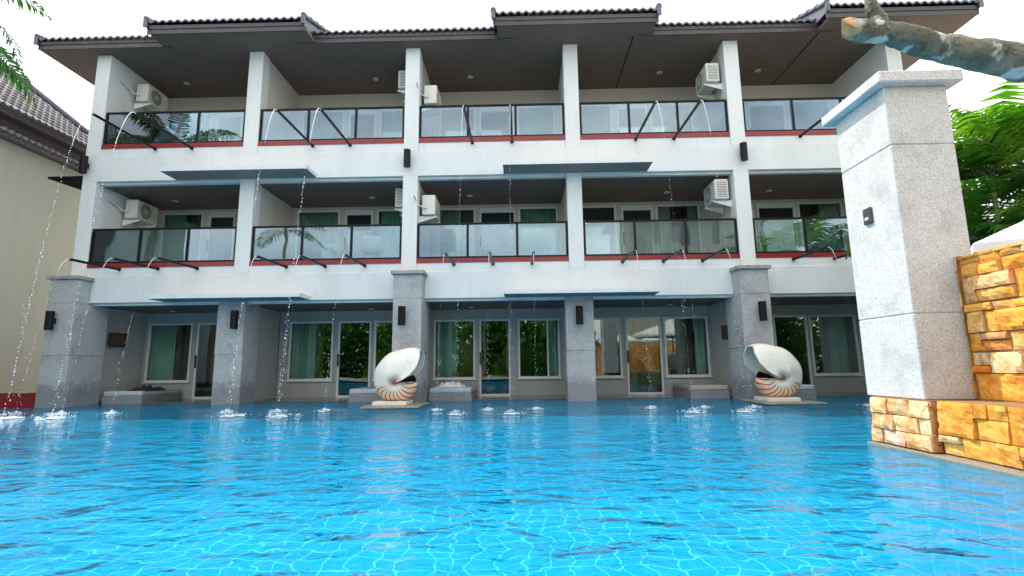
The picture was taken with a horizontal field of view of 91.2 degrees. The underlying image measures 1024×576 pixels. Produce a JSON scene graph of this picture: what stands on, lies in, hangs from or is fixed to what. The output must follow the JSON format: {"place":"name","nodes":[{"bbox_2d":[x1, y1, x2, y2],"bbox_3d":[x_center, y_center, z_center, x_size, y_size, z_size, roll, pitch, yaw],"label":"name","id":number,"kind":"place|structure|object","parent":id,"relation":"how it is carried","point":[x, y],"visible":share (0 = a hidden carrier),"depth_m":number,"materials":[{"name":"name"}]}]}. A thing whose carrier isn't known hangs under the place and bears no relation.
{"place":"outdoors","nodes":[
{"label":"outdoors","id":0,"kind":"place"},
{"bbox_2d":[360,402,429,408],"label":"stone platform","id":1,"kind":"structure","parent":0,"point":[416,404],"depth_m":10.22,"materials":[{"name":"beige stone"}]},
{"bbox_2d":[372,348,424,405],"bbox_3d":[-2.454,1.902,10.861,1.021,1.204,0.864,-1,-9,1],"label":"nautilus shell statue","id":2,"kind":"object","parent":1,"relation":"on","point":[395,374],"visible":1,"depth_m":10.55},
{"bbox_2d":[0,447,894,575],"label":"pool floor","id":3,"kind":"structure","parent":0,"point":[181,555],"depth_m":6.77,"materials":[{"name":"blue tile"}]},
{"bbox_2d":[0,397,873,453],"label":"pool wall","id":4,"kind":"structure","parent":3,"relation":"on","point":[788,442],"depth_m":12.37,"materials":[{"name":"blue tile"}]},
{"bbox_2d":[27,0,983,461],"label":"hotel building","id":5,"kind":"structure","parent":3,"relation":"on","point":[595,82],"depth_m":13.01,"materials":[{"name":"white paint"}]},
{"bbox_2d":[43,311,55,329],"bbox_3d":[-10.797,0.763,11.739,0.170,0.440,0.224,-1,-9,1],"label":"wall lamp","id":6,"kind":"object","parent":5,"relation":"attached to","point":[50,321],"visible":1,"depth_m":11.66,"materials":[{"name":"black metal"}]},
{"bbox_2d":[48,176,82,189],"bbox_3d":[-11.469,-2.677,12.906,0.950,0.390,0.060,-1,-9,1],"label":"black bracket","id":7,"kind":"object","parent":5,"relation":"attached to","point":[74,181],"visible":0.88,"depth_m":12.90,"materials":[{"name":"black metal"}]},
{"bbox_2d":[108,333,126,346],"bbox_3d":[-10.405,1.375,13.238,0.030,0.360,0.540,-1,-9,1],"label":"framed picture","id":8,"kind":"object","parent":5,"relation":"attached to","point":[117,339],"visible":1,"depth_m":13.23,"materials":[{"name":"brown wood"}]},
{"bbox_2d":[92,113,156,150],"bbox_3d":[-9.186,-3.699,11.956,0.090,0.119,1.894,-1,-9,1],"label":"spout pipe","id":9,"kind":"object","parent":5,"relation":"attached to","point":[123,131],"visible":1,"depth_m":11.86,"materials":[{"name":"black metal"}]},
{"bbox_2d":[0,113,92,418],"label":"water jet","id":10,"kind":"object","parent":9,"relation":"attached to","point":[2,417],"visible":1,"depth_m":9.53,"materials":[{"name":"white"}]},
{"bbox_2d":[108,200,157,230],"bbox_3d":[-10.313,-2.017,13.689,0.507,0.700,1.206,-1,-9,1],"label":"air conditioner","id":11,"kind":"object","parent":5,"relation":"attached to","point":[144,214],"visible":0.99,"depth_m":13.63,"materials":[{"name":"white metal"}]},
{"bbox_2d":[120,80,167,110],"bbox_3d":[-10.351,-5.335,14.152,0.507,0.700,1.206,-1,-9,1],"label":"air conditioner","id":12,"kind":"object","parent":5,"relation":"attached to","point":[149,97],"visible":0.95,"depth_m":14.06,"materials":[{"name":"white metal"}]},
{"bbox_2d":[148,325,176,379],"bbox_3d":[-10.046,2.059,14.433,0.705,2.143,0.107,-1,-9,1],"label":"curtain","id":13,"kind":"object","parent":5,"relation":"hanging from","point":[161,364],"visible":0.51,"depth_m":14.46,"materials":[{"name":"green fabric"}]},
{"bbox_2d":[134,112,192,149],"bbox_3d":[-8.237,-3.713,11.938,0.090,0.119,1.894,-1,-9,1],"label":"spout pipe","id":14,"kind":"object","parent":5,"relation":"attached to","point":[163,130],"visible":1,"depth_m":11.84,"materials":[{"name":"black metal"}]},
{"bbox_2d":[35,112,135,419],"bbox_3d":[-8.389,-0.784,9.729,0.803,6.439,1.450,2,-9,-16],"label":"water jet","id":15,"kind":"object","parent":14,"relation":"attached to","point":[50,417],"visible":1,"depth_m":9.25,"materials":[{"name":"white"}]},
{"bbox_2d":[141,323,193,382],"bbox_3d":[-9.763,1.850,14.274,1.340,1.685,0.120,-1,-9,1],"label":"window","id":16,"kind":"structure","parent":5,"relation":"in","point":[192,324],"depth_m":14.26,"materials":[{"name":"white metal"}]},
{"bbox_2d":[165,215,187,260],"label":"curtain","id":17,"kind":"object","parent":5,"relation":"hanging from","point":[175,244],"visible":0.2,"depth_m":14.97,"materials":[{"name":"green fabric"}]},
{"bbox_2d":[158,212,203,260],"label":"window","id":18,"kind":"structure","parent":5,"relation":"in","point":[164,214],"depth_m":14.83,"materials":[{"name":"white metal"}]},
{"bbox_2d":[174,325,190,379],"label":"curtain","id":19,"kind":"object","parent":5,"relation":"hanging from","point":[182,353],"visible":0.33,"depth_m":14.53,"materials":[{"name":"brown fabric"}]},
{"bbox_2d":[188,215,201,259],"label":"curtain","id":20,"kind":"object","parent":5,"relation":"hanging from","point":[195,220],"visible":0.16,"depth_m":15.05,"materials":[{"name":"brown fabric"}]},
{"bbox_2d":[199,115,209,140],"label":"curtain","id":21,"kind":"object","parent":5,"relation":"hanging from","point":[204,128],"visible":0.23,"depth_m":15.58,"materials":[{"name":"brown fabric"}]},
{"bbox_2d":[192,323,216,398],"bbox_3d":[-8.501,2.049,14.219,0.960,2.123,0.115,-1,-9,1],"label":"sliding door","id":22,"kind":"structure","parent":5,"relation":"in","point":[199,324],"depth_m":14.22,"materials":[{"name":"white metal"}]},
{"bbox_2d":[206,212,235,259],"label":"sliding door","id":23,"kind":"structure","parent":5,"relation":"in","point":[219,214],"depth_m":14.83,"materials":[{"name":"white glass"}]},
{"bbox_2d":[215,112,243,140],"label":"sliding door","id":24,"kind":"structure","parent":5,"relation":"in","point":[237,114],"depth_m":15.34,"materials":[{"name":"white glass"}]},
{"bbox_2d":[291,323,316,378],"bbox_3d":[-5.960,2.001,14.357,0.663,2.143,0.102,-1,-9,1],"label":"curtain","id":25,"kind":"object","parent":5,"relation":"hanging from","point":[303,352],"visible":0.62,"depth_m":14.38,"materials":[{"name":"green fabric"}]},
{"bbox_2d":[285,321,333,381],"bbox_3d":[-5.694,1.792,14.196,1.320,1.685,0.120,-1,-9,1],"label":"window","id":26,"kind":"structure","parent":5,"relation":"in","point":[291,323],"depth_m":14.18,"materials":[{"name":"white metal"}]},
{"bbox_2d":[297,213,337,258],"bbox_3d":[-5.702,-1.296,14.859,1.252,2.050,0.108,-1,-9,1],"label":"curtain","id":27,"kind":"object","parent":5,"relation":"hanging from","point":[320,242],"visible":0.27,"depth_m":14.89,"materials":[{"name":"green fabric"}]},
{"bbox_2d":[294,210,340,258],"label":"window","id":28,"kind":"structure","parent":5,"relation":"in","point":[320,211],"depth_m":14.77,"materials":[{"name":"white metal"}]},
{"bbox_2d":[316,323,325,378],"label":"curtain","id":29,"kind":"object","parent":5,"relation":"hanging from","point":[320,348],"visible":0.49,"depth_m":14.46,"materials":[{"name":"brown fabric"}]},
{"bbox_2d":[301,110,344,138],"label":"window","id":30,"kind":"structure","parent":5,"relation":"hanging from","point":[323,128],"depth_m":15.42,"materials":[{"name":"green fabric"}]},
{"bbox_2d":[319,108,351,146],"bbox_3d":[-4.148,-3.771,11.860,0.090,0.119,1.894,-1,-9,1],"label":"spout pipe","id":31,"kind":"object","parent":5,"relation":"attached to","point":[335,127],"visible":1,"depth_m":11.74,"materials":[{"name":"black metal"}]},
{"bbox_2d":[254,108,320,417],"bbox_3d":[-4.321,-0.854,9.640,0.921,6.417,1.418,2,-9,-19],"label":"water jet","id":32,"kind":"object","parent":31,"relation":"attached to","point":[284,415],"visible":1,"depth_m":9.23,"materials":[{"name":"white"}]},
{"bbox_2d":[336,321,371,396],"bbox_3d":[-4.452,1.991,14.142,0.940,2.123,0.115,-1,-9,1],"label":"sliding door","id":33,"kind":"structure","parent":5,"relation":"in","point":[339,332],"depth_m":14.16,"materials":[{"name":"white metal"}]},
{"bbox_2d":[344,210,372,257],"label":"sliding door","id":34,"kind":"structure","parent":5,"relation":"in","point":[348,212],"depth_m":14.77,"materials":[{"name":"white metal"}]},
{"bbox_2d":[348,109,376,137],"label":"sliding door","id":35,"kind":"structure","parent":5,"relation":"in","point":[352,112],"depth_m":15.26,"materials":[{"name":"white metal"}]},
{"bbox_2d":[362,235,381,257],"bbox_3d":[-3.707,-0.922,13.271,0.480,0.840,0.455,2,-9,-19],"label":"balcony chair","id":36,"kind":"object","parent":5,"relation":"on","point":[372,242],"visible":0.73,"depth_m":13.10,"materials":[{"name":"white plastic"}]},
{"bbox_2d":[381,211,401,257],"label":"curtain","id":37,"kind":"object","parent":5,"relation":"hanging from","point":[390,235],"visible":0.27,"depth_m":14.86,"materials":[{"name":"green fabric"}]},
{"bbox_2d":[383,111,402,137],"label":"curtain","id":38,"kind":"object","parent":5,"relation":"hanging from","point":[392,124],"visible":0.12,"depth_m":15.39,"materials":[{"name":"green fabric"}]},
{"bbox_2d":[413,195,440,228],"bbox_3d":[-2.166,-1.998,12.905,0.507,0.700,1.206,-1,-9,1],"label":"air conditioner","id":39,"kind":"object","parent":5,"relation":"attached to","point":[430,206],"visible":0.99,"depth_m":12.76,"materials":[{"name":"white plastic"}]},
{"bbox_2d":[416,82,441,121],"bbox_3d":[-2.199,-4.989,13.388,0.507,0.700,1.206,-1,-9,1],"label":"air conditioner","id":40,"kind":"object","parent":5,"relation":"attached to","point":[431,95],"visible":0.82,"depth_m":13.25,"materials":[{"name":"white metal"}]},
{"bbox_2d":[436,322,456,376],"bbox_3d":[-1.868,1.942,14.276,0.623,2.143,0.101,-1,-9,1],"label":"curtain","id":41,"kind":"object","parent":5,"relation":"hanging from","point":[446,349],"visible":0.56,"depth_m":14.30,"materials":[{"name":"green fabric"}]},
{"bbox_2d":[440,210,460,256],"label":"curtain","id":42,"kind":"object","parent":5,"relation":"hanging from","point":[449,240],"visible":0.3,"depth_m":14.82,"materials":[{"name":"green fabric"}]},
{"bbox_2d":[441,110,460,135],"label":"curtain","id":43,"kind":"object","parent":5,"relation":"hanging from","point":[450,122],"visible":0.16,"depth_m":15.36,"materials":[{"name":"white fabric"}]},
{"bbox_2d":[432,319,475,379],"bbox_3d":[-1.620,1.734,14.118,1.230,1.685,0.120,-1,-9,1],"label":"window","id":44,"kind":"structure","parent":5,"relation":"in","point":[434,361],"depth_m":14.09,"materials":[{"name":"white metal"}]},
{"bbox_2d":[438,208,475,256],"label":"window","id":45,"kind":"structure","parent":5,"relation":"in","point":[441,209],"depth_m":14.65,"materials":[{"name":"white metal"}]},
{"bbox_2d":[457,321,472,376],"bbox_3d":[-1.332,1.947,14.345,0.555,2.143,0.105,-1,-9,1],"label":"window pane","id":46,"kind":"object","parent":5,"relation":"hanging from","point":[465,347],"visible":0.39,"depth_m":14.37,"materials":[{"name":"clear glass"}]},
{"bbox_2d":[462,210,473,255],"bbox_3d":[-1.293,-1.346,14.855,0.403,2.050,0.103,-1,-9,1],"label":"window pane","id":47,"kind":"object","parent":5,"relation":"hanging from","point":[467,216],"visible":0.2,"depth_m":14.91,"materials":[{"name":"clear glass"}]},
{"bbox_2d":[462,110,473,135],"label":"curtain","id":48,"kind":"object","parent":5,"relation":"hanging from","point":[471,123],"visible":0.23,"depth_m":15.44,"materials":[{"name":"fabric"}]},
{"bbox_2d":[479,319,510,395],"bbox_3d":[-0.478,1.934,14.065,0.870,2.123,0.115,-1,-9,1],"label":"sliding door","id":49,"kind":"structure","parent":5,"relation":"in","point":[480,320],"depth_m":14.03,"materials":[{"name":"white metal"}]},
{"bbox_2d":[479,107,513,135],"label":"sliding door","id":50,"kind":"structure","parent":5,"relation":"in","point":[482,109],"depth_m":15.19,"materials":[{"name":"white metal"}]},
{"bbox_2d":[480,207,515,255],"bbox_3d":[-0.415,-1.354,14.603,1.050,2.029,0.175,-1,-9,1],"label":"sliding door","id":51,"kind":"structure","parent":5,"relation":"in","point":[482,210],"depth_m":14.70,"materials":[{"name":"white metal"}]},
{"bbox_2d":[519,108,553,134],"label":"curtain","id":52,"kind":"object","parent":5,"relation":"hanging from","point":[535,121],"visible":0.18,"depth_m":15.30,"materials":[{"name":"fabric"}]},
{"bbox_2d":[520,209,556,254],"bbox_3d":[0.759,-1.388,14.734,1.105,2.050,0.107,-1,-9,1],"label":"curtain","id":53,"kind":"object","parent":5,"relation":"hanging from","point":[539,239],"visible":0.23,"depth_m":14.77,"materials":[{"name":"green fabric"}]},
{"bbox_2d":[518,206,558,254],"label":"window","id":54,"kind":"structure","parent":5,"relation":"in","point":[550,207],"depth_m":14.63,"materials":[{"name":"white metal"}]},
{"bbox_2d":[517,318,561,378],"bbox_3d":[0.759,1.700,14.073,1.230,1.685,0.120,-1,-9,1],"label":"window","id":55,"kind":"structure","parent":5,"relation":"in","point":[520,377],"depth_m":14.04,"materials":[{"name":"white metal"}]},
{"bbox_2d":[548,320,558,375],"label":"curtain","id":56,"kind":"object","parent":5,"relation":"hanging from","point":[553,346],"visible":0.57,"depth_m":14.25,"materials":[{"name":"green fabric"}]},
{"bbox_2d":[594,320,608,375],"bbox_3d":[2.426,1.893,14.273,0.650,2.143,0.106,-1,-9,1],"label":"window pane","id":57,"kind":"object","parent":5,"relation":"hanging from","point":[601,347],"visible":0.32,"depth_m":14.29,"materials":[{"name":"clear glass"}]},
{"bbox_2d":[594,318,623,378],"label":"window","id":58,"kind":"structure","parent":5,"relation":"in","point":[619,323],"depth_m":13.99,"materials":[{"name":"white metal"}]},
{"bbox_2d":[616,104,647,132],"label":"sliding door","id":59,"kind":"structure","parent":5,"relation":"in","point":[619,106],"depth_m":15.11,"materials":[{"name":"white metal"}]},
{"bbox_2d":[627,319,638,391],"bbox_3d":[3.401,1.879,14.255,0.299,2.143,0.093,0,-9,-1],"label":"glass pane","id":60,"kind":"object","parent":5,"relation":"hanging from","point":[632,350],"visible":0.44,"depth_m":14.25,"materials":[{"name":"clear glass"}]},
{"bbox_2d":[621,205,654,253],"bbox_3d":[3.649,-1.412,14.525,0.900,2.029,0.175,-1,-9,1],"label":"sliding door","id":61,"kind":"structure","parent":5,"relation":"in","point":[623,207],"depth_m":14.62,"materials":[{"name":"white metal"}]},
{"bbox_2d":[625,317,664,393],"bbox_3d":[3.691,1.875,13.985,0.990,2.123,0.115,-1,-9,1],"label":"sliding door","id":62,"kind":"structure","parent":5,"relation":"in","point":[659,323],"depth_m":13.97,"materials":[{"name":"white metal"}]},
{"bbox_2d":[645,319,659,391],"bbox_3d":[3.991,1.871,14.244,0.340,2.143,0.096,-1,-9,4],"label":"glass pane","id":63,"kind":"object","parent":5,"relation":"hanging from","point":[652,346],"visible":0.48,"depth_m":14.24,"materials":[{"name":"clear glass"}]},
{"bbox_2d":[652,106,664,131],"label":"curtain","id":64,"kind":"object","parent":5,"relation":"hanging from","point":[658,122],"visible":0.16,"depth_m":15.23,"materials":[{"name":"white fabric"}]},
{"bbox_2d":[658,207,672,252],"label":"curtain","id":65,"kind":"object","parent":5,"relation":"hanging from","point":[665,237],"visible":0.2,"depth_m":14.69,"materials":[{"name":"green fabric"}]},
{"bbox_2d":[665,319,692,374],"bbox_3d":[4.699,1.861,14.229,0.809,2.143,0.107,-1,-9,1],"label":"curtain","id":66,"kind":"object","parent":5,"relation":"hanging from","point":[679,354],"visible":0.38,"depth_m":14.25,"materials":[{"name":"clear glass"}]},
{"bbox_2d":[655,204,702,252],"bbox_3d":[4.826,-1.647,14.503,1.320,1.600,0.120,-1,-9,1],"label":"window","id":67,"kind":"structure","parent":5,"relation":"in","point":[665,205],"depth_m":14.56,"materials":[{"name":"white metal"}]},
{"bbox_2d":[680,105,689,131],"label":"curtain","id":68,"kind":"object","parent":5,"relation":"hanging from","point":[684,112],"visible":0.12,"depth_m":15.23,"materials":[{"name":"white fabric"}]},
{"bbox_2d":[663,316,712,377],"bbox_3d":[4.878,1.641,13.994,1.290,1.685,0.120,-1,-9,1],"label":"window","id":69,"kind":"structure","parent":5,"relation":"in","point":[706,323],"depth_m":13.97,"materials":[{"name":"white metal"}]},
{"bbox_2d":[686,206,697,252],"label":"curtain","id":70,"kind":"object","parent":5,"relation":"hanging from","point":[692,231],"visible":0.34,"depth_m":14.69,"materials":[{"name":"green fabric"}]},
{"bbox_2d":[693,318,706,373],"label":"curtain","id":71,"kind":"object","parent":5,"relation":"hanging from","point":[699,340],"visible":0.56,"depth_m":14.17,"materials":[{"name":"green fabric"}]},
{"bbox_2d":[695,63,722,99],"bbox_3d":[5.278,-5.435,13.603,0.507,0.700,1.206,-1,-9,1],"label":"air conditioner","id":72,"kind":"object","parent":5,"relation":"attached to","point":[707,80],"visible":1,"depth_m":13.10,"materials":[{"name":"white plastic"}]},
{"bbox_2d":[703,179,731,213],"bbox_3d":[5.314,-2.302,13.118,0.507,0.700,1.206,-1,-9,1],"label":"air conditioner","id":73,"kind":"object","parent":5,"relation":"attached to","point":[714,190],"visible":1,"depth_m":12.60,"materials":[{"name":"white plastic"}]},
{"bbox_2d":[747,101,786,129],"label":"sliding door","id":74,"kind":"structure","parent":5,"relation":"in","point":[756,103],"depth_m":15.03,"materials":[{"name":"white metal"}]},
{"bbox_2d":[756,203,798,251],"bbox_3d":[7.653,-1.469,14.448,1.090,2.029,0.175,-1,-9,1],"label":"sliding door","id":75,"kind":"structure","parent":5,"relation":"in","point":[758,205],"depth_m":14.53,"materials":[{"name":"white metal"}]},
{"bbox_2d":[772,315,812,384],"bbox_3d":[7.780,1.816,13.907,0.930,2.123,0.115,-1,-9,1],"label":"sliding door","id":76,"kind":"structure","parent":5,"relation":"in","point":[804,316],"depth_m":13.97,"materials":[{"name":"white metal"}]},
{"bbox_2d":[786,100,832,128],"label":"window","id":77,"kind":"structure","parent":5,"relation":"in","point":[795,101],"depth_m":15.01,"materials":[{"name":"white metal"}]},
{"bbox_2d":[806,102,827,128],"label":"curtain","id":78,"kind":"object","parent":5,"relation":"hanging from","point":[816,112],"visible":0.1,"depth_m":15.15,"materials":[{"name":"white fabric"}]},
{"bbox_2d":[797,201,846,250],"bbox_3d":[8.915,-1.705,14.425,1.340,1.600,0.120,-1,-9,1],"label":"window","id":79,"kind":"structure","parent":5,"relation":"in","point":[838,202],"depth_m":14.47,"materials":[{"name":"white metal"}]},
{"bbox_2d":[818,204,841,250],"bbox_3d":[9.249,-1.508,14.576,0.564,2.050,0.099,-1,-9,1],"label":"curtain","id":80,"kind":"object","parent":5,"relation":"hanging from","point":[830,234],"visible":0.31,"depth_m":14.61,"materials":[{"name":"green fabric"}]},
{"bbox_2d":[808,314,863,375],"bbox_3d":[8.952,1.583,13.916,1.340,1.685,0.120,-1,-9,1],"label":"window","id":81,"kind":"structure","parent":5,"relation":"in","point":[859,373],"depth_m":13.90,"materials":[{"name":"white metal"}]},
{"bbox_2d":[826,317,849,372],"bbox_3d":[9.149,1.785,14.063,0.501,2.143,0.094,-1,-9,4],"label":"curtain","id":82,"kind":"object","parent":5,"relation":"hanging from","point":[837,342],"visible":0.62,"depth_m":14.09,"materials":[{"name":"green fabric"}]},
{"bbox_2d":[821,69,977,453],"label":"granite pier","id":83,"kind":"structure","parent":3,"relation":"on","point":[907,225],"depth_m":4.96,"materials":[{"name":"stone"}]},
{"bbox_2d":[868,454,1023,575],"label":"pool side","id":84,"kind":"structure","parent":3,"relation":"on","point":[901,527],"depth_m":4.27,"materials":[{"name":"blue tile"}]},
{"bbox_2d":[867,441,1023,492],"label":"pool kerb","id":85,"kind":"structure","parent":84,"relation":"on","point":[980,467],"depth_m":4.13,"materials":[{"name":"beige stone"}]},
{"bbox_2d":[937,240,1023,469],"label":"sandstone wall","id":86,"kind":"structure","parent":3,"relation":"on","point":[987,426],"depth_m":4.28,"materials":[{"name":"yellow stone"}]},
{"bbox_2d":[96,392,871,427],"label":"terrace floor","id":87,"kind":"structure","parent":0,"point":[521,398],"depth_m":12.47,"materials":[{"name":"stone"}]},
{"bbox_2d":[101,388,180,405],"bbox_3d":[-9.757,2.875,13.286,1.013,0.376,1.493,-1,-9,1],"label":"daybed","id":88,"kind":"object","parent":87,"relation":"on","point":[129,398],"visible":0.88,"depth_m":12.60,"materials":[{"name":"grey fabric"}]},
{"bbox_2d":[348,386,383,403],"bbox_3d":[-3.380,2.776,13.114,1.273,0.376,1.593,-1,-9,1],"label":"daybed","id":89,"kind":"object","parent":87,"relation":"on","point":[365,395],"visible":0.51,"depth_m":12.34,"materials":[{"name":"grey stone"}]},
{"bbox_2d":[428,385,476,402],"bbox_3d":[-1.510,2.753,13.098,1.073,0.376,1.553,-1,-9,1],"label":"daybed","id":90,"kind":"object","parent":87,"relation":"on","point":[468,393],"visible":0.83,"depth_m":12.35,"materials":[{"name":"grey fabric"}]},
{"bbox_2d":[673,383,729,399],"bbox_3d":[4.858,2.665,12.996,0.953,0.376,1.513,-1,-9,1],"label":"daybed","id":91,"kind":"object","parent":87,"relation":"on","point":[694,391],"visible":0.97,"depth_m":12.28,"materials":[{"name":"grey fabric"}]},
{"bbox_2d":[790,384,816,399],"bbox_3d":[6.614,2.609,12.764,1.153,0.376,1.913,-1,-9,1],"label":"daybed","id":92,"kind":"object","parent":87,"relation":"on","point":[806,391],"visible":0.23,"depth_m":11.82,"materials":[{"name":"grey fabric"}]},
{"bbox_2d":[0,396,1023,575],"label":"pool water","id":93,"kind":"structure","parent":0,"point":[406,422],"depth_m":4.91,"materials":[{"name":"blue liquid"}]},
{"bbox_2d":[0,0,1023,219],"label":"sky","id":94,"kind":"structure","parent":0,"point":[999,19],"materials":[{"name":"white"}]},
{"bbox_2d":[740,399,827,404],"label":"stone platform","id":95,"kind":"structure","parent":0,"point":[785,403],"depth_m":10.08,"materials":[{"name":"beige stone"}]},
{"bbox_2d":[743,343,801,401],"bbox_3d":[5.601,1.787,10.707,1.021,1.204,0.864,-1,-9,1],"label":"nautilus shell statue","id":96,"kind":"object","parent":95,"relation":"on","point":[777,370],"visible":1,"depth_m":10.41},
{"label":"garden bed","id":97,"kind":"structure","parent":0,"visible":0},
{"bbox_2d":[841,0,1023,82],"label":"frangipani tree","id":98,"kind":"object","parent":97,"relation":"on","point":[1000,58],"visible":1,"depth_m":2.74,"materials":[{"name":"grey plant"}]},
{"bbox_2d":[843,177,1023,259],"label":"areca palm","id":99,"kind":"object","parent":97,"relation":"on","point":[977,206],"visible":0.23,"depth_m":8.17,"materials":[{"name":"green plant"}]},
{"bbox_2d":[948,103,1023,222],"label":"areca palm","id":100,"kind":"object","parent":97,"relation":"on","point":[958,115],"visible":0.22,"depth_m":8.31,"materials":[{"name":"green plant"}]},
{"bbox_2d":[951,80,1023,206],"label":"areca palm","id":101,"kind":"object","parent":97,"relation":"on","point":[1008,137],"visible":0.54,"depth_m":7.81,"materials":[{"name":"green plant"}]},
{"bbox_2d":[961,171,1023,237],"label":"areca palm","id":102,"kind":"object","parent":97,"relation":"on","point":[1009,216],"visible":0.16,"depth_m":8.66,"materials":[{"name":"green plant"}]},
{"bbox_2d":[971,221,1023,253],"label":"patio umbrella","id":103,"kind":"object","parent":97,"relation":"on","point":[1012,234],"visible":0.41,"depth_m":5.48,"materials":[{"name":"white fabric"}]},
{"bbox_2d":[984,147,1023,222],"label":"areca palm","id":104,"kind":"object","parent":97,"relation":"on","point":[1012,205],"visible":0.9,"depth_m":7.97,"materials":[{"name":"green plant"}]},
{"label":"ground","id":105,"kind":"structure","parent":0,"visible":0},
{"bbox_2d":[0,391,35,429],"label":"red mosaic wall","id":106,"kind":"structure","parent":105,"relation":"on","point":[26,400],"depth_m":11.69,"materials":[{"name":"tile"}]},
{"bbox_2d":[0,0,51,109],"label":"coconut palm","id":107,"kind":"object","parent":105,"relation":"on","point":[11,75],"visible":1,"depth_m":10.97,"materials":[{"name":"green plant"}]},
{"bbox_2d":[0,60,88,391],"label":"neighbour house","id":108,"kind":"structure","parent":105,"relation":"on","point":[35,146],"depth_m":14.37,"materials":[{"name":"beige paint"}]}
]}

